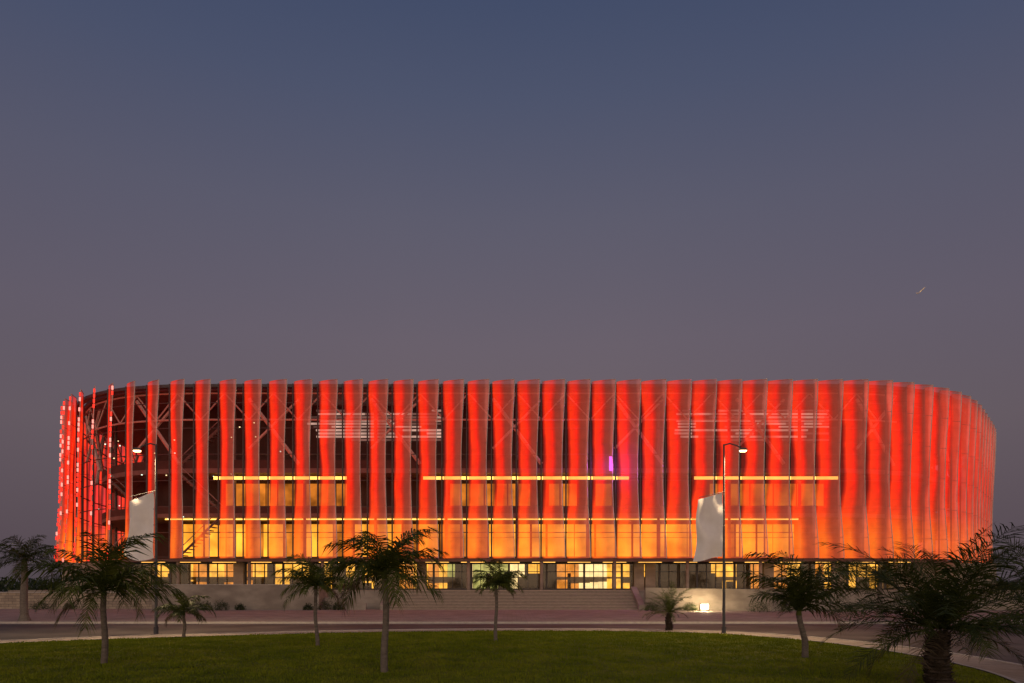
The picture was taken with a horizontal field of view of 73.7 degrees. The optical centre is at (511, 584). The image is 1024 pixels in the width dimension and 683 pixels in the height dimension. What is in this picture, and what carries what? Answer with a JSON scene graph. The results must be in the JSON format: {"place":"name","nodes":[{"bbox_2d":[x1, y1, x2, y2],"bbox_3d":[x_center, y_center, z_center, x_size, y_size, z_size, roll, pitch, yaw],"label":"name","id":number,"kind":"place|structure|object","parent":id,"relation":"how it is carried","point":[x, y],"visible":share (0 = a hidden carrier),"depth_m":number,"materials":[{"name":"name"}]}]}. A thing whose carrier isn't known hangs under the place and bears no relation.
{"place":"outdoors","nodes":[
{"label":"outdoors","id":0,"kind":"place"},
{"bbox_2d":[0,631,1013,682],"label":"lawn","id":1,"kind":"structure","parent":0,"point":[512,668],"depth_m":21.76,"materials":[{"name":"green plant"}]},
{"bbox_2d":[5,530,192,663],"bbox_3d":[-13.120,0.643,22.004,5.135,4.913,5.049,0,0,0],"label":"palm tree","id":2,"kind":"object","parent":1,"relation":"on","point":[103,578],"visible":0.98,"depth_m":21.73,"materials":[{"name":"green plant"}]},
{"bbox_2d":[152,589,215,636],"bbox_3d":[-17.835,1.642,37.104,3.026,2.917,2.777,0,0,0],"label":"palm tree","id":3,"kind":"object","parent":1,"relation":"on","point":[179,610],"visible":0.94,"depth_m":36.89,"materials":[{"name":"green plant"}]},
{"bbox_2d":[270,553,353,645],"bbox_3d":[-8.315,0.838,28.874,3.453,4.525,3.388,0,0,0],"label":"palm tree","id":4,"kind":"object","parent":1,"relation":"on","point":[314,581],"visible":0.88,"depth_m":28.85,"materials":[{"name":"green plant"}]},
{"bbox_2d":[315,526,449,672],"bbox_3d":[-3.493,0.647,19.886,4.211,4.907,3.900,0,0,39],"label":"palm tree","id":5,"kind":"object","parent":1,"relation":"on","point":[392,559],"visible":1,"depth_m":19.80,"materials":[{"name":"green plant"}]},
{"bbox_2d":[471,558,527,640],"bbox_3d":[-0.752,0.882,31.929,2.804,4.436,2.702,0,0,-15],"label":"palm tree","id":6,"kind":"object","parent":1,"relation":"on","point":[501,579],"visible":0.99,"depth_m":31.76,"materials":[{"name":"green plant"}]},
{"bbox_2d":[739,550,873,657],"bbox_3d":[11.055,0.847,25.858,4.776,4.506,4.848,0,0,26],"label":"palm tree","id":7,"kind":"object","parent":1,"relation":"on","point":[799,595],"visible":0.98,"depth_m":25.72,"materials":[{"name":"green plant"}]},
{"bbox_2d":[805,520,1023,682],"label":"date palm tree","id":8,"kind":"object","parent":1,"relation":"on","point":[937,609],"visible":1,"depth_m":17.83,"materials":[{"name":"green plant"}]},
{"bbox_2d":[0,609,1023,621],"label":"forecourt pavement","id":9,"kind":"structure","parent":0,"point":[131,615],"depth_m":62.42,"materials":[{"name":"grey concrete"}]},
{"bbox_2d":[0,534,65,620],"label":"palm tree","id":10,"kind":"object","parent":9,"relation":"on","point":[23,557],"visible":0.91,"depth_m":54.77,"materials":[{"name":"green plant"}]},
{"bbox_2d":[29,599,49,609],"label":"shrub","id":11,"kind":"object","parent":9,"relation":"on","point":[44,603],"visible":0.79,"depth_m":79.99,"materials":[{"name":"green plant"}]},
{"bbox_2d":[62,600,79,609],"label":"shrub","id":12,"kind":"object","parent":9,"relation":"on","point":[66,604],"visible":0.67,"depth_m":79.81,"materials":[{"name":"green plant"}]},
{"bbox_2d":[190,599,201,610],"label":"shrub","id":13,"kind":"object","parent":9,"relation":"on","point":[198,603],"visible":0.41,"depth_m":76.90,"materials":[{"name":"green plant"}]},
{"bbox_2d":[198,600,211,609],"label":"shrub","id":14,"kind":"object","parent":9,"relation":"on","point":[208,604],"visible":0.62,"depth_m":77.24,"materials":[{"name":"green plant"}]},
{"bbox_2d":[212,599,229,610],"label":"shrub","id":15,"kind":"object","parent":9,"relation":"on","point":[224,604],"visible":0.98,"depth_m":76.87,"materials":[{"name":"green plant"}]},
{"bbox_2d":[234,603,246,609],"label":"shrub","id":16,"kind":"object","parent":9,"relation":"on","point":[240,607],"visible":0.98,"depth_m":77.86,"materials":[{"name":"green plant"}]},
{"bbox_2d":[152,584,328,609],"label":"planter wall","id":17,"kind":"structure","parent":9,"relation":"on","point":[257,596],"depth_m":79.60,"materials":[{"name":"concrete"}]},
{"bbox_2d":[303,602,313,609],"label":"shrub","id":18,"kind":"object","parent":9,"relation":"on","point":[307,607],"visible":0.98,"depth_m":77.86,"materials":[{"name":"green plant"}]},
{"bbox_2d":[317,598,331,609],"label":"shrub","id":19,"kind":"object","parent":9,"relation":"on","point":[325,603],"visible":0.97,"depth_m":78.84,"materials":[{"name":"green plant"}]},
{"bbox_2d":[332,601,343,609],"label":"shrub","id":20,"kind":"object","parent":9,"relation":"on","point":[335,607],"visible":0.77,"depth_m":78.34,"materials":[{"name":"green plant"}]},
{"bbox_2d":[325,597,382,609],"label":"retaining wall","id":21,"kind":"structure","parent":9,"relation":"on","point":[363,603],"depth_m":81.60,"materials":[{"name":"concrete"}]},
{"bbox_2d":[380,587,644,609],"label":"stair cheek wall","id":22,"kind":"structure","parent":9,"relation":"on","point":[639,602],"depth_m":80.42,"materials":[{"name":"concrete"}]},
{"bbox_2d":[389,590,637,609],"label":"stone staircase","id":23,"kind":"structure","parent":9,"relation":"on","point":[556,600],"depth_m":81.25,"materials":[{"name":"grey stone"}]},
{"bbox_2d":[645,601,661,610],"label":"shrub","id":24,"kind":"object","parent":9,"relation":"on","point":[652,608],"visible":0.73,"depth_m":74.80,"materials":[{"name":"green plant"}]},
{"bbox_2d":[683,602,698,610],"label":"shrub","id":25,"kind":"object","parent":9,"relation":"on","point":[690,606],"visible":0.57,"depth_m":75.80,"materials":[{"name":"green plant"}]},
{"bbox_2d":[699,604,708,610],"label":"floodlight","id":26,"kind":"object","parent":9,"relation":"on","point":[703,606],"visible":1,"depth_m":74.18,"materials":[{"name":"metal"}]},
{"bbox_2d":[748,597,773,612],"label":"shrub","id":27,"kind":"object","parent":9,"relation":"on","point":[763,606],"visible":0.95,"depth_m":71.94,"materials":[{"name":"green plant"}]},
{"bbox_2d":[822,594,851,612],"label":"shrub","id":28,"kind":"object","parent":9,"relation":"on","point":[841,602],"visible":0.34,"depth_m":71.88,"materials":[{"name":"green plant"}]},
{"bbox_2d":[851,592,876,612],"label":"shrub","id":29,"kind":"object","parent":9,"relation":"on","point":[865,603],"visible":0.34,"depth_m":70.47,"materials":[{"name":"green plant"}]},
{"bbox_2d":[844,556,908,617],"bbox_3d":[32.165,0.254,59.946,5.708,5.692,6.283,0,0,0],"label":"palm tree","id":30,"kind":"object","parent":9,"relation":"on","point":[879,585],"visible":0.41,"depth_m":59.83,"materials":[{"name":"green plant"}]},
{"bbox_2d":[0,624,1023,682],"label":"road","id":31,"kind":"structure","parent":0,"point":[42,631],"depth_m":45.96,"materials":[{"name":"grey asphalt"}]},
{"bbox_2d":[132,443,161,634],"bbox_3d":[-21.960,-2.769,41.000,1.620,11.538,0.440,0,0,0],"label":"street lamp","id":32,"kind":"object","parent":31,"relation":"on","point":[156,629],"visible":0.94,"depth_m":40.94,"materials":[{"name":"metal"}]},
{"bbox_2d":[124,491,155,560],"bbox_3d":[-22.316,-3.559,40.914,1.931,4.216,0.270,0,0,0],"label":"flag","id":33,"kind":"object","parent":32,"relation":"attached to","point":[141,509],"visible":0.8,"depth_m":40.89,"materials":[{"name":"white fabric"}]},
{"bbox_2d":[0,628,1023,682],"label":"pavement","id":34,"kind":"structure","parent":0,"point":[1012,671],"depth_m":36.75,"materials":[{"name":"concrete"}]},
{"bbox_2d":[640,580,697,629],"bbox_3d":[10.040,1.381,43.448,3.966,3.437,3.536,0,0,29],"label":"date palm tree","id":35,"kind":"object","parent":34,"relation":"on","point":[668,608],"visible":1,"depth_m":43.34,"materials":[{"name":"green plant"}]},
{"bbox_2d":[722,443,746,632],"bbox_3d":[13.316,-2.769,41.000,1.620,11.538,0.440,0,0,0],"label":"street lamp","id":36,"kind":"object","parent":34,"relation":"on","point":[723,595],"visible":0.87,"depth_m":40.94,"materials":[{"name":"metal"}]},
{"bbox_2d":[693,491,724,561],"bbox_3d":[11.791,-3.508,40.900,1.910,4.217,0.275,0,0,0],"label":"flag","id":37,"kind":"object","parent":36,"relation":"attached to","point":[709,526],"visible":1,"depth_m":40.89,"materials":[{"name":"white fabric"}]},
{"bbox_2d":[935,531,1023,661],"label":"date palm tree","id":38,"kind":"object","parent":34,"relation":"on","point":[1016,608],"visible":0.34,"depth_m":22.43,"materials":[{"name":"green plant"}]},
{"bbox_2d":[0,0,1023,585],"label":"sky","id":39,"kind":"structure","parent":0,"point":[192,191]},
{"label":"ground","id":40,"kind":"structure","parent":0,"visible":0},
{"bbox_2d":[0,592,151,608],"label":"stone boundary wall","id":41,"kind":"structure","parent":40,"relation":"on","point":[10,600],"depth_m":83.00,"materials":[{"name":"concrete"}]},
{"bbox_2d":[0,622,1022,623],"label":"kerb","id":42,"kind":"structure","parent":40,"relation":"on","point":[441,623],"depth_m":53.00,"materials":[{"name":"concrete"}]},
{"bbox_2d":[0,576,1023,591],"bbox_3d":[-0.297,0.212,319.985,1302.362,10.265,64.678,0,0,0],"label":"distant trees","id":43,"kind":"object","parent":40,"relation":"on","point":[31,582],"visible":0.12,"depth_m":305.83,"materials":[{"name":"green plant"}]},
{"bbox_2d":[8,590,1019,603],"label":"terrace plinth","id":44,"kind":"structure","parent":40,"relation":"on","point":[367,593],"depth_m":84.00,"materials":[{"name":"concrete"}]},
{"bbox_2d":[54,379,996,589],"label":"stadium","id":45,"kind":"object","parent":40,"relation":"on","point":[258,482],"visible":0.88,"depth_m":85.60,"materials":[{"name":"red"}]},
{"bbox_2d":[609,456,611,470],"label":"magenta spotlight","id":46,"kind":"object","parent":45,"relation":"attached to","point":[610,463],"visible":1,"depth_m":83.95,"materials":[{"name":"metal"}]},
{"bbox_2d":[645,588,1023,610],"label":"retaining wall","id":47,"kind":"structure","parent":40,"relation":"on","point":[737,599],"depth_m":77.37,"materials":[{"name":"concrete"}]}
]}

